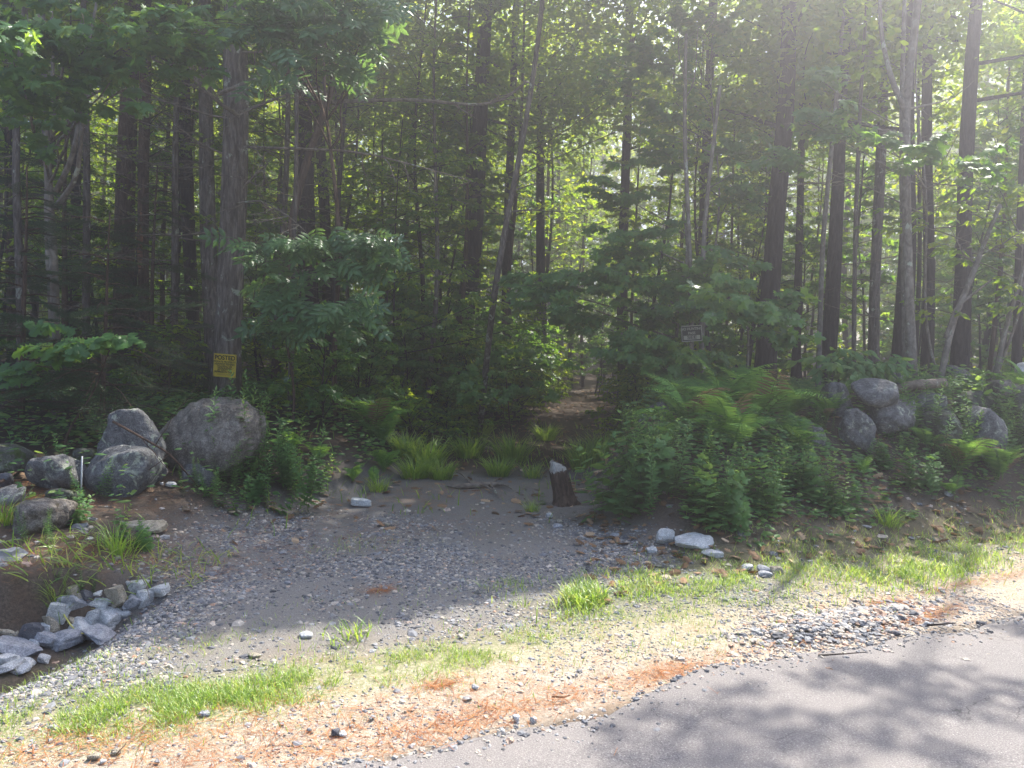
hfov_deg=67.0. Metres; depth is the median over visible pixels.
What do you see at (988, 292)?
understory tree
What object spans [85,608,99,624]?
quarry stone
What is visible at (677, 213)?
understory tree
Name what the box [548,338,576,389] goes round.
seedling
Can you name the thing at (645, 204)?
understory tree
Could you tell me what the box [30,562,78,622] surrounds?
grass tuft
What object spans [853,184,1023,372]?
witch hazel
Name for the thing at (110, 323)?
understory tree
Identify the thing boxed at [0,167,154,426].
spruce
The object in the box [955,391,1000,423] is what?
boulder
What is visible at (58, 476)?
boulder
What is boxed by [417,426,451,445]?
fallen log
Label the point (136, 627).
gravel
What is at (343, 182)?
understory tree
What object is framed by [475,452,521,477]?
grass tuft
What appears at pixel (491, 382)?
seedling
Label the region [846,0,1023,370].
forest tree
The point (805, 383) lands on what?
ground cover
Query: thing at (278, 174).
woodland tree
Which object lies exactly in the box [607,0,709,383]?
understory tree
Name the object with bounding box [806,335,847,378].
seedling
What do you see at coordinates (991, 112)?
woodland tree
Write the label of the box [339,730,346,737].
cobble
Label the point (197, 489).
goldenrod
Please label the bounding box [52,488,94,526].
weed clump
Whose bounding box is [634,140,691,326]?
understory tree
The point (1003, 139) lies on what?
understory tree
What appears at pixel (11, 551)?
gravel
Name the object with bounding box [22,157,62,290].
understory tree
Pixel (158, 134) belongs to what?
understory tree
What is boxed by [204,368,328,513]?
goldenrod
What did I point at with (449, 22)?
understory tree
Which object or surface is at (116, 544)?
grass tuft
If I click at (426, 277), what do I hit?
understory tree
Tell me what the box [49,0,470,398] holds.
forest tree
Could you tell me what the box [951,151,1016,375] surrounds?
understory tree
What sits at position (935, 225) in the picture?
understory tree
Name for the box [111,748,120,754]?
cobble
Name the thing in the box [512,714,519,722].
cobble
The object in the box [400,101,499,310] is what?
understory tree
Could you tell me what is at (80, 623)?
quarry stone
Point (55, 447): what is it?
goldenrod
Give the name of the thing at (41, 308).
seedling
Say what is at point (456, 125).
understory tree
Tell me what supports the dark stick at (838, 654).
on the ground at (20, 603)
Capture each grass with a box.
[0,376,802,608]
[0,471,1023,767]
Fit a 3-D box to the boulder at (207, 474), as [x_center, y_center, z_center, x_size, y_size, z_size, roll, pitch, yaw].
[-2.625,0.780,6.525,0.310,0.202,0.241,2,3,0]
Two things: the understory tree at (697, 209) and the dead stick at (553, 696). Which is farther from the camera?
the understory tree at (697, 209)
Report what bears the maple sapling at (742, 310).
on the ground at (20, 603)
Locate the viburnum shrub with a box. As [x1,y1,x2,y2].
[785,347,915,385]
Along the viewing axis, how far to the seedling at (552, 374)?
17.43 m
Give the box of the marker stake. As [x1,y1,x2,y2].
[80,456,82,490]
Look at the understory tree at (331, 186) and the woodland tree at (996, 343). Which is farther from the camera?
the woodland tree at (996, 343)
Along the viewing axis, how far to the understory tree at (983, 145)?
21.27 m
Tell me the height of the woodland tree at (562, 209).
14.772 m
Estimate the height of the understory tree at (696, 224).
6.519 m
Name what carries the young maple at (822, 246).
on the ground at (20, 603)
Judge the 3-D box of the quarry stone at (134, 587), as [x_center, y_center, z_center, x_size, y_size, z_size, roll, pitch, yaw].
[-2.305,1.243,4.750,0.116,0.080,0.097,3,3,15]
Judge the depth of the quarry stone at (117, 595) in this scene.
4.62 m
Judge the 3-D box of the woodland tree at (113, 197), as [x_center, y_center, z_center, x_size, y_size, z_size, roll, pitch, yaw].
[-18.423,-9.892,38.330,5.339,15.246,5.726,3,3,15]
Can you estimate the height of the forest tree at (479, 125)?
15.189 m
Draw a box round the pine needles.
[0,395,1023,767]
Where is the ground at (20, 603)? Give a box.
[0,325,1023,767]
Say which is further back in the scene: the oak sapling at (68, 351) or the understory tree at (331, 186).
the understory tree at (331, 186)
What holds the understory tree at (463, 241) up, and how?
on the ground at (20, 603)
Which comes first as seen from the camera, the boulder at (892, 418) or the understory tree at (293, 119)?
the boulder at (892, 418)
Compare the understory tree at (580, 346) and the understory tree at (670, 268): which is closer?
the understory tree at (670, 268)
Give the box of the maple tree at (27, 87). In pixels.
[0,0,254,412]
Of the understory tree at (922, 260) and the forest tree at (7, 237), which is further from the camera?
the understory tree at (922, 260)
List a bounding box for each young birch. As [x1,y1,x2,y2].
[21,2,97,418]
[735,0,957,357]
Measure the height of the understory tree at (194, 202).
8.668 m
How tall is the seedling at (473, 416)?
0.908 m
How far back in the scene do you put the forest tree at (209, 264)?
10.61 m
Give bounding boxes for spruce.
[0,93,157,393]
[0,146,78,374]
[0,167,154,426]
[0,212,208,439]
[82,165,216,400]
[110,301,214,401]
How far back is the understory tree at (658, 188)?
16.57 m
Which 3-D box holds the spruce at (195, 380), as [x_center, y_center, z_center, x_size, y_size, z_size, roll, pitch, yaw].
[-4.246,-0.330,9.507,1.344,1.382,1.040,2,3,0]
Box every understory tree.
[0,0,81,375]
[0,3,59,284]
[0,62,82,349]
[0,71,90,317]
[0,72,101,357]
[0,115,60,359]
[0,202,118,372]
[21,23,114,281]
[22,132,67,338]
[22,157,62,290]
[26,76,111,247]
[31,101,112,332]
[41,3,109,239]
[54,75,137,364]
[68,0,198,380]
[90,102,117,254]
[91,87,169,300]
[91,99,163,332]
[96,68,169,349]
[99,100,195,320]
[110,0,223,259]
[113,57,222,305]
[136,80,219,338]
[150,65,222,280]
[150,127,200,318]
[159,247,200,322]
[165,80,222,318]
[165,252,217,337]
[166,119,198,268]
[179,0,308,269]
[196,98,277,297]
[196,201,298,383]
[218,30,294,369]
[218,164,266,348]
[219,125,278,345]
[243,223,296,365]
[246,167,277,298]
[248,67,316,282]
[248,88,281,319]
[249,96,281,259]
[255,226,334,347]
[266,0,414,380]
[269,96,353,228]
[269,114,318,204]
[270,18,404,340]
[270,101,329,217]
[288,0,393,373]
[291,119,353,221]
[314,114,357,227]
[316,154,362,295]
[324,29,430,384]
[332,24,412,296]
[340,204,371,308]
[343,218,452,372]
[346,43,424,374]
[351,91,439,357]
[351,249,398,339]
[354,0,501,419]
[363,113,427,294]
[364,0,482,394]
[368,88,454,353]
[384,259,433,340]
[391,86,514,393]
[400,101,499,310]
[401,0,523,389]
[403,10,473,308]
[412,174,457,302]
[424,135,458,302]
[433,148,462,317]
[440,178,496,301]
[444,26,529,325]
[447,34,518,325]
[448,189,489,325]
[452,198,502,313]
[459,131,502,304]
[480,225,502,317]
[483,157,518,322]
[483,186,502,308]
[489,159,567,335]
[489,205,535,318]
[498,138,535,293]
[516,5,593,275]
[527,180,580,314]
[534,175,572,317]
[535,156,588,342]
[546,267,595,364]
[548,95,623,387]
[548,126,602,354]
[550,104,613,388]
[550,177,590,283]
[556,283,617,393]
[557,299,604,388]
[565,242,614,378]
[567,251,591,348]
[575,261,635,376]
[582,333,617,396]
[583,229,614,382]
[584,208,618,382]
[590,23,674,405]
[595,239,637,337]
[602,259,672,348]
[605,246,711,381]
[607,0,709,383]
[628,174,657,320]
[633,298,655,322]
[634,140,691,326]
[635,32,760,350]
[645,169,678,302]
[654,210,698,342]
[657,199,692,299]
[670,0,744,255]
[678,81,739,273]
[681,181,698,235]
[684,22,773,383]
[692,166,728,333]
[705,0,830,369]
[709,15,764,291]
[709,150,793,378]
[711,77,765,351]
[712,131,792,335]
[712,131,795,358]
[719,132,763,328]
[734,173,788,324]
[744,221,851,378]
[781,230,847,357]
[783,136,860,378]
[785,196,827,349]
[785,215,817,359]
[786,137,861,379]
[787,302,817,354]
[790,46,874,313]
[810,83,922,310]
[840,138,921,360]
[841,175,899,322]
[845,146,871,341]
[847,160,883,348]
[847,215,882,327]
[864,213,895,316]
[864,226,898,339]
[866,120,951,313]
[871,7,987,355]
[880,214,899,308]
[880,235,986,366]
[880,265,948,357]
[881,273,895,358]
[888,150,956,315]
[891,165,945,324]
[891,209,946,320]
[915,159,956,327]
[920,87,1020,314]
[934,33,1020,373]
[934,151,993,364]
[935,214,955,323]
[936,184,1013,369]
[939,0,1023,382]
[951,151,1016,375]
[952,145,1023,356]
[971,228,986,369]
[971,246,1012,342]
[971,271,1013,370]
[972,71,1021,377]
[972,265,1011,347]
[972,281,983,344]
[979,2,1023,358]
[988,304,1012,364]
[992,237,1013,371]
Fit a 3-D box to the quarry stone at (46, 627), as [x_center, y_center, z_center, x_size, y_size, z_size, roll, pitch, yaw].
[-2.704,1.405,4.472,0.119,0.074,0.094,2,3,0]
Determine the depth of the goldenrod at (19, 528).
4.90 m
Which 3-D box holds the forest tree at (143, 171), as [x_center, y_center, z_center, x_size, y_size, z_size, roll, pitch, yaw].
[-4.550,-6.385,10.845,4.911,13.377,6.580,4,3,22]
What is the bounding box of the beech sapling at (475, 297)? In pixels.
[323,119,555,383]
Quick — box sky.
[3,0,1012,357]
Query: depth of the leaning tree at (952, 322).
9.12 m
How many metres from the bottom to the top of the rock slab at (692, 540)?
0.096 m
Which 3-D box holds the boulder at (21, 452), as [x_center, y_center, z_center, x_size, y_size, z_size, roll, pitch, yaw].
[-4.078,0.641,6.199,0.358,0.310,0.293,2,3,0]
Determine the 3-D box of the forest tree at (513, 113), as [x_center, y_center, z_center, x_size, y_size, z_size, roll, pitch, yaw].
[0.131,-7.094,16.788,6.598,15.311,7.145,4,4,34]
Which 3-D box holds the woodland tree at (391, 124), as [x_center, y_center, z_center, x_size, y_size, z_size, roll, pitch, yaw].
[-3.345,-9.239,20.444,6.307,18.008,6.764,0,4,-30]
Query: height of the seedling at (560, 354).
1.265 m
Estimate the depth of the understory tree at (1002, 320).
33.59 m
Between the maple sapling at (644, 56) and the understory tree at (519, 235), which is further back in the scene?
the understory tree at (519, 235)
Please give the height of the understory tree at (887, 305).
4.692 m
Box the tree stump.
[549,460,580,506]
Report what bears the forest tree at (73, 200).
on the ground at (20, 603)
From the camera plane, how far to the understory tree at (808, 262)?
31.55 m
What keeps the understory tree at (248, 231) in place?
on the ground at (20, 603)
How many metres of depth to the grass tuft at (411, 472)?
8.31 m
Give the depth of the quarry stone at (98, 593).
4.62 m
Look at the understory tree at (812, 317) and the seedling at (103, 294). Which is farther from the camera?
the understory tree at (812, 317)
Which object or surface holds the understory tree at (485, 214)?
on the ground at (20, 603)
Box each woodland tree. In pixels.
[0,65,117,272]
[19,12,117,310]
[21,45,215,324]
[29,20,293,349]
[64,4,198,170]
[90,134,113,209]
[94,61,197,281]
[105,61,164,324]
[110,55,261,220]
[135,103,218,279]
[167,44,392,359]
[190,2,362,221]
[249,15,427,231]
[277,104,386,229]
[312,0,501,357]
[321,0,469,322]
[355,0,664,341]
[359,24,457,246]
[387,1,504,339]
[419,0,569,291]
[430,0,654,315]
[487,4,616,372]
[490,47,562,331]
[516,47,615,319]
[520,132,576,281]
[527,129,597,298]
[555,105,644,338]
[576,0,797,321]
[587,166,658,273]
[632,3,868,256]
[672,2,825,370]
[759,149,847,294]
[771,0,1023,310]
[805,84,898,357]
[847,109,899,353]
[848,12,983,280]
[887,80,958,239]
[933,0,1023,226]
[936,0,1022,374]
[937,39,1002,295]
[950,64,1021,356]
[982,17,1023,79]
[982,147,1018,340]
[989,115,1017,362]
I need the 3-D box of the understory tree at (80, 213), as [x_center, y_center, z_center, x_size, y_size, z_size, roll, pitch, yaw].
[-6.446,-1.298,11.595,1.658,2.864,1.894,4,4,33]
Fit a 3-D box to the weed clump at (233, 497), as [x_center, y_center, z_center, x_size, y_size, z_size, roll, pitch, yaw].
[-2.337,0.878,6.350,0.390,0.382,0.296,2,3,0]
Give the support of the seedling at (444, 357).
on the ground at (20, 603)
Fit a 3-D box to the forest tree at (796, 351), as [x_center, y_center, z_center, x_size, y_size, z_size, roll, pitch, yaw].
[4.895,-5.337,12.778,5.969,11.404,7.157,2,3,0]
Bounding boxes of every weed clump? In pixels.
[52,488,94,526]
[56,562,94,592]
[110,504,154,551]
[199,465,250,515]
[239,470,298,514]
[290,447,333,493]
[525,492,545,504]
[570,404,681,522]
[583,414,664,502]
[681,453,752,533]
[707,434,788,520]
[767,433,842,509]
[819,468,862,516]
[860,438,902,470]
[885,429,921,455]
[889,448,944,496]
[971,374,1023,462]
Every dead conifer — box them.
[0,0,171,387]
[0,0,200,370]
[28,0,290,395]
[179,43,389,366]
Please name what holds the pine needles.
on the ground at (20, 603)
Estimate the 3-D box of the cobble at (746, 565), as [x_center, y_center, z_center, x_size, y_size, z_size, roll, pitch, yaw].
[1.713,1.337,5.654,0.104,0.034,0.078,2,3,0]
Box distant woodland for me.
[0,0,1020,367]
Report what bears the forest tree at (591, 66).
on the ground at (20, 603)
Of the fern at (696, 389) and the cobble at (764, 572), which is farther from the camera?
the fern at (696, 389)
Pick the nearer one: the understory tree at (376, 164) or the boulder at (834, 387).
the boulder at (834, 387)
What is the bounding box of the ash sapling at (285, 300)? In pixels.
[197,218,411,429]
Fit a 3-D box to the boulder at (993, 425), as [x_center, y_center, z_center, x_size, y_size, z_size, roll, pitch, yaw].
[5.062,0.516,8.279,0.426,0.548,0.372,4,3,27]
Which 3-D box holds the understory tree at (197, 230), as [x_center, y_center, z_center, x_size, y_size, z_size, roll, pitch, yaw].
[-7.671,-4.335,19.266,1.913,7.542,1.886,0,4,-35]
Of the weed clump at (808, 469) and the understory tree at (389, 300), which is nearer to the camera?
the weed clump at (808, 469)
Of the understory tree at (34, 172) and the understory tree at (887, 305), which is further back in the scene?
the understory tree at (887, 305)
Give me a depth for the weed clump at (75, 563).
4.58 m
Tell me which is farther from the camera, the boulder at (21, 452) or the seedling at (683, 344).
the seedling at (683, 344)
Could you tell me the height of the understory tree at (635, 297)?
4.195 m
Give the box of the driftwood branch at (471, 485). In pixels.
[445,466,511,496]
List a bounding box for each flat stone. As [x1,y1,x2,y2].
[123,520,167,532]
[351,497,371,506]
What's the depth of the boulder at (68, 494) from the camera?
5.60 m
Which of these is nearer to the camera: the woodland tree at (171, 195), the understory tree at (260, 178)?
the understory tree at (260, 178)
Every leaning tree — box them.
[214,0,342,400]
[477,0,585,437]
[934,204,1023,393]
[991,259,1023,379]
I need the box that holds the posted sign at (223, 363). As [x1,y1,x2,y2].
[213,353,236,377]
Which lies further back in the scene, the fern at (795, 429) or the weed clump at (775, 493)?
the fern at (795, 429)
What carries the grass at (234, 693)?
on the ground at (20, 603)
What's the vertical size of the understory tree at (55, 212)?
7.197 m
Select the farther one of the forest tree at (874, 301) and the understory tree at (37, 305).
the understory tree at (37, 305)
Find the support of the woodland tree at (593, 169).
on the ground at (20, 603)
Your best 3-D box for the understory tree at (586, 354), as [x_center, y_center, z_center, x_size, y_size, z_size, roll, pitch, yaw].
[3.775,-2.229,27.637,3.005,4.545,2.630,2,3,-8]
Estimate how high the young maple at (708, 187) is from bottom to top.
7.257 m
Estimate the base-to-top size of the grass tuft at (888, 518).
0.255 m
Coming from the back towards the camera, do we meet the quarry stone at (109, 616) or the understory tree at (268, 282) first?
the understory tree at (268, 282)
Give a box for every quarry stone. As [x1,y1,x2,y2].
[0,629,14,635]
[0,635,42,656]
[0,653,17,665]
[0,660,16,674]
[10,662,32,674]
[13,658,24,665]
[17,622,43,639]
[21,657,36,666]
[29,639,39,645]
[34,630,56,647]
[37,653,50,663]
[41,622,49,631]
[42,616,59,631]
[46,602,71,624]
[53,629,86,651]
[56,595,87,610]
[66,585,82,594]
[67,616,74,623]
[68,616,91,640]
[74,593,81,598]
[79,589,92,600]
[82,623,115,645]
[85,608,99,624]
[88,600,108,608]
[93,590,102,595]
[94,597,111,604]
[95,606,122,626]
[104,585,126,607]
[120,610,130,616]
[122,594,141,610]
[125,579,149,592]
[136,589,154,608]
[148,582,169,596]
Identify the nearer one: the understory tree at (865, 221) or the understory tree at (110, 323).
the understory tree at (110, 323)
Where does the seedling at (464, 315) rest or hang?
on the ground at (20, 603)
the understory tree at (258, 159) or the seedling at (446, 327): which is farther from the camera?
the understory tree at (258, 159)
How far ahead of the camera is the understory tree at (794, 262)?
32.52 m
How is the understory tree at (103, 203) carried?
on the ground at (20, 603)
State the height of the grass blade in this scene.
0.167 m
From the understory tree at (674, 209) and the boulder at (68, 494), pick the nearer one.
the boulder at (68, 494)
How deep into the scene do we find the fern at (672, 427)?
7.03 m
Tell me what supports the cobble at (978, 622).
on the ground at (20, 603)
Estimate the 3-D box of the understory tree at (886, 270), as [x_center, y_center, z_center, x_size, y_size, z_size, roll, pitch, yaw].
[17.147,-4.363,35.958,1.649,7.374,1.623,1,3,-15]
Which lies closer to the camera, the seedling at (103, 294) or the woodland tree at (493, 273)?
the seedling at (103, 294)
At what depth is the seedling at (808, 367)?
14.32 m
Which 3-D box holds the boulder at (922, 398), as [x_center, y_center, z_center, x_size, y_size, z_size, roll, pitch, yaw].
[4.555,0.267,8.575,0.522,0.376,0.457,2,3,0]
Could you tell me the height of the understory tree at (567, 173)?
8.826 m
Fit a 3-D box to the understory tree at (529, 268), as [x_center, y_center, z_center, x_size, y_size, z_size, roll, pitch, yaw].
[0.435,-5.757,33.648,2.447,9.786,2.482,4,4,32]
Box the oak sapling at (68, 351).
[0,319,145,451]
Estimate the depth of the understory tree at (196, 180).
17.23 m
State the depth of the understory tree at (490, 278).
17.94 m
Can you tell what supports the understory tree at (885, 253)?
on the ground at (20, 603)
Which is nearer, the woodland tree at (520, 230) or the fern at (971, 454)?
the fern at (971, 454)
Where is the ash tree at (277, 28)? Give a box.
[171,0,423,424]
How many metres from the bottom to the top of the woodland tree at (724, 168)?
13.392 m
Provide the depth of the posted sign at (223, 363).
9.60 m
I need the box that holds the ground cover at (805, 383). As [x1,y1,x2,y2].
[0,363,1023,546]
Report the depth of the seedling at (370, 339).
9.87 m
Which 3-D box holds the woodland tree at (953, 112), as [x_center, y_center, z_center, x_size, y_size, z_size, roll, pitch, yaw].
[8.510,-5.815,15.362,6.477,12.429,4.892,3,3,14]
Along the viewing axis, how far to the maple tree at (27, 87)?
6.64 m
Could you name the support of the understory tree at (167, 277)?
on the ground at (20, 603)
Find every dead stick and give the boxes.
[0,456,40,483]
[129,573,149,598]
[552,695,570,697]
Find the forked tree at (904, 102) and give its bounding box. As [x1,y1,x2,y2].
[847,0,970,390]
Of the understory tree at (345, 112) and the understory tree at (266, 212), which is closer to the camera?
the understory tree at (345, 112)
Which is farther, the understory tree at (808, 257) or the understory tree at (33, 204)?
the understory tree at (33, 204)
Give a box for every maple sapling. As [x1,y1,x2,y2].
[443,342,581,435]
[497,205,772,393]
[573,0,776,382]
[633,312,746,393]
[672,272,825,372]
[736,0,1022,377]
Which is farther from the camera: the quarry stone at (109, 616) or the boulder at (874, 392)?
the boulder at (874, 392)
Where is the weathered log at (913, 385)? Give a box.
[896,378,947,393]
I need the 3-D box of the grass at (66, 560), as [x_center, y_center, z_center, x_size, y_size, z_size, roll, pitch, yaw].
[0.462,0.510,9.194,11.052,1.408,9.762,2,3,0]
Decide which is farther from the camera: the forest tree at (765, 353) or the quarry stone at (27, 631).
the forest tree at (765, 353)
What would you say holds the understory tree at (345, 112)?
on the ground at (20, 603)
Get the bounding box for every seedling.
[0,273,46,365]
[0,293,35,353]
[26,287,112,361]
[26,289,47,321]
[107,319,208,407]
[108,276,167,330]
[133,314,207,395]
[136,355,189,400]
[157,308,203,340]
[264,295,376,427]
[296,277,352,348]
[318,315,405,411]
[320,306,412,385]
[320,324,406,402]
[370,371,469,444]
[380,289,491,412]
[384,353,458,407]
[389,386,418,426]
[391,300,482,405]
[400,332,501,417]
[422,325,510,410]
[425,314,473,358]
[435,341,495,410]
[435,364,511,428]
[447,308,523,387]
[455,348,526,417]
[458,382,495,423]
[469,326,536,416]
[474,306,518,342]
[489,340,565,423]
[490,352,560,424]
[491,334,570,415]
[492,341,539,413]
[494,319,558,408]
[510,318,569,387]
[510,338,560,401]
[520,353,562,414]
[536,342,561,392]
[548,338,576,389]
[548,357,584,397]
[550,351,572,387]
[557,364,578,390]
[579,374,665,441]
[590,345,617,393]
[597,364,659,427]
[617,383,656,429]
[649,312,710,385]
[664,337,716,390]
[730,321,750,378]
[731,329,788,372]
[745,312,815,377]
[777,349,791,380]
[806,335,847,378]
[842,345,867,379]
[846,320,888,361]
[866,328,919,361]
[880,312,943,371]
[934,350,976,376]
[972,345,987,373]
[981,345,1023,377]
[993,356,1010,373]
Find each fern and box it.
[268,429,305,452]
[305,443,336,459]
[328,394,413,438]
[343,462,365,481]
[354,415,401,445]
[365,448,401,471]
[367,466,383,482]
[379,395,431,431]
[617,418,702,448]
[632,373,729,436]
[652,354,780,423]
[678,390,777,452]
[710,364,829,433]
[766,410,829,451]
[774,379,833,415]
[806,391,852,420]
[852,455,872,476]
[912,423,951,452]
[920,428,1005,475]
[937,475,969,492]
[979,356,1023,383]
[980,445,1023,479]
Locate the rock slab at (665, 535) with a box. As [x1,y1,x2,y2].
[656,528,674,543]
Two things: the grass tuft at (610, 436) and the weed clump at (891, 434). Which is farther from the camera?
the grass tuft at (610, 436)
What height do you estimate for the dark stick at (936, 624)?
0.013 m
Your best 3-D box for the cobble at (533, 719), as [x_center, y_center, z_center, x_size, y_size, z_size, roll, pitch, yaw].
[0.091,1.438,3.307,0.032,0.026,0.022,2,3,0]
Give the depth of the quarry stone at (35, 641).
4.37 m
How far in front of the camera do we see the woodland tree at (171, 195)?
40.37 m
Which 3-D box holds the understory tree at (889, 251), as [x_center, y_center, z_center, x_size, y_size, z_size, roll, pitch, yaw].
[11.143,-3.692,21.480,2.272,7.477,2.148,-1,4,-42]
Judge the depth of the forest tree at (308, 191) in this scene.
12.16 m
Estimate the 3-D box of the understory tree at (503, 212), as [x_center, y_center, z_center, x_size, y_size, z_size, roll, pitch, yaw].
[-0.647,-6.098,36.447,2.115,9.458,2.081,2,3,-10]
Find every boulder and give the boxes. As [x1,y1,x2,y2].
[0,443,33,476]
[0,472,13,487]
[0,484,25,505]
[12,497,77,534]
[25,454,86,488]
[45,488,84,501]
[71,448,96,466]
[83,444,167,497]
[97,408,165,460]
[159,396,265,476]
[180,464,216,487]
[638,402,672,423]
[800,422,826,446]
[820,382,853,417]
[838,408,876,453]
[851,378,898,406]
[864,399,915,434]
[884,371,903,383]
[903,391,947,418]
[918,410,962,452]
[943,365,976,389]
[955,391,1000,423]
[962,406,1007,458]
[984,379,1023,400]
[998,392,1023,436]
[1014,362,1023,373]
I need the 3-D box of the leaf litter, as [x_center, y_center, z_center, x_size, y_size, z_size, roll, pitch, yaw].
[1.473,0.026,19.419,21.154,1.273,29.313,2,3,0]
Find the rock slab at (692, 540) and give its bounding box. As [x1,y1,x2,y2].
[674,532,713,549]
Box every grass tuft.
[0,486,45,525]
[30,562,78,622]
[91,519,156,557]
[361,473,394,492]
[369,426,431,460]
[382,452,440,479]
[391,430,464,467]
[418,457,463,479]
[436,430,491,458]
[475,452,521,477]
[478,430,545,462]
[515,459,548,478]
[518,499,541,512]
[522,419,565,440]
[553,430,622,469]
[559,579,603,604]
[574,428,625,452]
[870,502,910,530]
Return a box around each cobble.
[87,752,100,759]
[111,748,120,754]
[165,481,176,486]
[199,710,210,716]
[248,652,260,657]
[299,631,312,638]
[331,728,339,736]
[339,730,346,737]
[471,684,478,688]
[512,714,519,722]
[530,716,536,723]
[545,513,552,517]
[553,523,562,527]
[741,563,752,569]
[757,564,770,571]
[758,570,772,576]
[770,566,783,574]
[888,631,900,635]
[976,621,986,626]
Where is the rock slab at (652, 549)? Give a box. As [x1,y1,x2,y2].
[645,546,656,552]
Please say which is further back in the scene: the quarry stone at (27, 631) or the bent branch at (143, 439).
the bent branch at (143, 439)
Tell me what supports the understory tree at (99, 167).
on the ground at (20, 603)
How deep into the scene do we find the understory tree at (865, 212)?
16.61 m
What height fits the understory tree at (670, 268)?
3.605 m
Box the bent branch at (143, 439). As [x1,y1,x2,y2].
[102,371,209,503]
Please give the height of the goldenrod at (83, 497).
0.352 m
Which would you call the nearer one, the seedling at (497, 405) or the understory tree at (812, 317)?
the seedling at (497, 405)
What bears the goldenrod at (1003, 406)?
on the ground at (20, 603)
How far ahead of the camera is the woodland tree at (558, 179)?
29.21 m
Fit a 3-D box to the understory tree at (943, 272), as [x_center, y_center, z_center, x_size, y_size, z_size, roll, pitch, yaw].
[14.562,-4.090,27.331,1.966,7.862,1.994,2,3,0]
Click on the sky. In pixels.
(644, 227)
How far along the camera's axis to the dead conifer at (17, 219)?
9.60 m
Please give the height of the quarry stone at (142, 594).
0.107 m
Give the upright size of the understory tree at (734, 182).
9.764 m
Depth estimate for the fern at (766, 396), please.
7.71 m
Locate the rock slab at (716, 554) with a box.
[701,549,723,557]
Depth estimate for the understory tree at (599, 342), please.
19.55 m
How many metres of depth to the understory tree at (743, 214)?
26.11 m
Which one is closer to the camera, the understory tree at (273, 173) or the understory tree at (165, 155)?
the understory tree at (165, 155)
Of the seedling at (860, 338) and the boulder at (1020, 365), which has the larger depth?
the seedling at (860, 338)
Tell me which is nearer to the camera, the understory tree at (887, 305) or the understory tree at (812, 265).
the understory tree at (812, 265)
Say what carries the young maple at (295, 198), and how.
on the ground at (20, 603)
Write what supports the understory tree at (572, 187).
on the ground at (20, 603)
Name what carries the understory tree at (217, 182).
on the ground at (20, 603)
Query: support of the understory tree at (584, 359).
on the ground at (20, 603)
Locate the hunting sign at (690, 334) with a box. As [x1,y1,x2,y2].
[681,325,702,375]
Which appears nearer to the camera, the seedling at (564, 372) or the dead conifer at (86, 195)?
the dead conifer at (86, 195)
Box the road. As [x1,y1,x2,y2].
[332,616,1023,767]
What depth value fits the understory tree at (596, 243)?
25.07 m
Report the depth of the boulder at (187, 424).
6.62 m
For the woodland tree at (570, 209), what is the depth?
21.00 m
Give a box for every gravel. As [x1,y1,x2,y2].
[0,460,1023,663]
[0,490,830,747]
[0,533,1023,767]
[316,612,1023,767]
[663,587,996,674]
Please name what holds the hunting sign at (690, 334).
on the ground at (20, 603)
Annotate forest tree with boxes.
[0,0,153,365]
[0,0,219,368]
[2,3,198,362]
[5,0,222,389]
[29,0,424,391]
[47,0,260,382]
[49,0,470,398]
[157,0,545,388]
[188,0,505,357]
[364,0,658,399]
[367,0,636,344]
[420,0,697,401]
[516,0,767,407]
[608,0,969,384]
[619,0,920,349]
[674,0,1000,383]
[702,0,927,364]
[706,0,967,382]
[713,0,1023,372]
[820,0,1023,378]
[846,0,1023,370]
[890,0,1023,374]
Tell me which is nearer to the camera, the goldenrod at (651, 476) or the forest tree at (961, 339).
the goldenrod at (651, 476)
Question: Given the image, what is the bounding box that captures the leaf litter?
[0,353,1023,600]
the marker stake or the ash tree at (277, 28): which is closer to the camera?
the marker stake
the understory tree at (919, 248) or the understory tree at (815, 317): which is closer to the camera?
the understory tree at (919, 248)
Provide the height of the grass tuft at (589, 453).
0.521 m
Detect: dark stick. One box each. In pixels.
[818,652,864,655]
[926,622,955,625]
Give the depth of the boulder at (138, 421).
6.26 m
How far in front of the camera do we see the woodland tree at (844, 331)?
24.39 m
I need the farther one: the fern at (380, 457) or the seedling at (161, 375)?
the seedling at (161, 375)
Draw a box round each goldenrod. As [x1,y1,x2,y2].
[14,507,54,542]
[42,431,67,455]
[69,457,114,499]
[178,457,219,508]
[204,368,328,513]
[211,436,257,496]
[249,392,315,511]
[264,422,295,486]
[598,402,657,491]
[613,410,715,523]
[894,356,1017,479]
[980,365,1023,448]
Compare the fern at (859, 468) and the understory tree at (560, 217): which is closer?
the fern at (859, 468)
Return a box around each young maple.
[176,0,381,418]
[520,0,861,375]
[577,0,860,372]
[633,0,949,361]
[655,0,980,388]
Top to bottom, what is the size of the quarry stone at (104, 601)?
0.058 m
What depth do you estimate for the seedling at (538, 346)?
16.18 m
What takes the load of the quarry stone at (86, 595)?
on the ground at (20, 603)
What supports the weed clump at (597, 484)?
on the ground at (20, 603)
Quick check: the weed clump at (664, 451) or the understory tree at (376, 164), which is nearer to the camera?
the weed clump at (664, 451)
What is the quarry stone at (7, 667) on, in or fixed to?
on the ground at (20, 603)
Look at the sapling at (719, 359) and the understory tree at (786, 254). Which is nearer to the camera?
the sapling at (719, 359)
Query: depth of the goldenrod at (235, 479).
6.53 m
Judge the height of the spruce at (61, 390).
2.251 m
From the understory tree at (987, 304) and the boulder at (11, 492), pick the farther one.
the understory tree at (987, 304)
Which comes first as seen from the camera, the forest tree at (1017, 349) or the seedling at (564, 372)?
the forest tree at (1017, 349)
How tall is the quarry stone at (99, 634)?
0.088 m
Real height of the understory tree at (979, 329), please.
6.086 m
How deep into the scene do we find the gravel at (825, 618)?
4.57 m

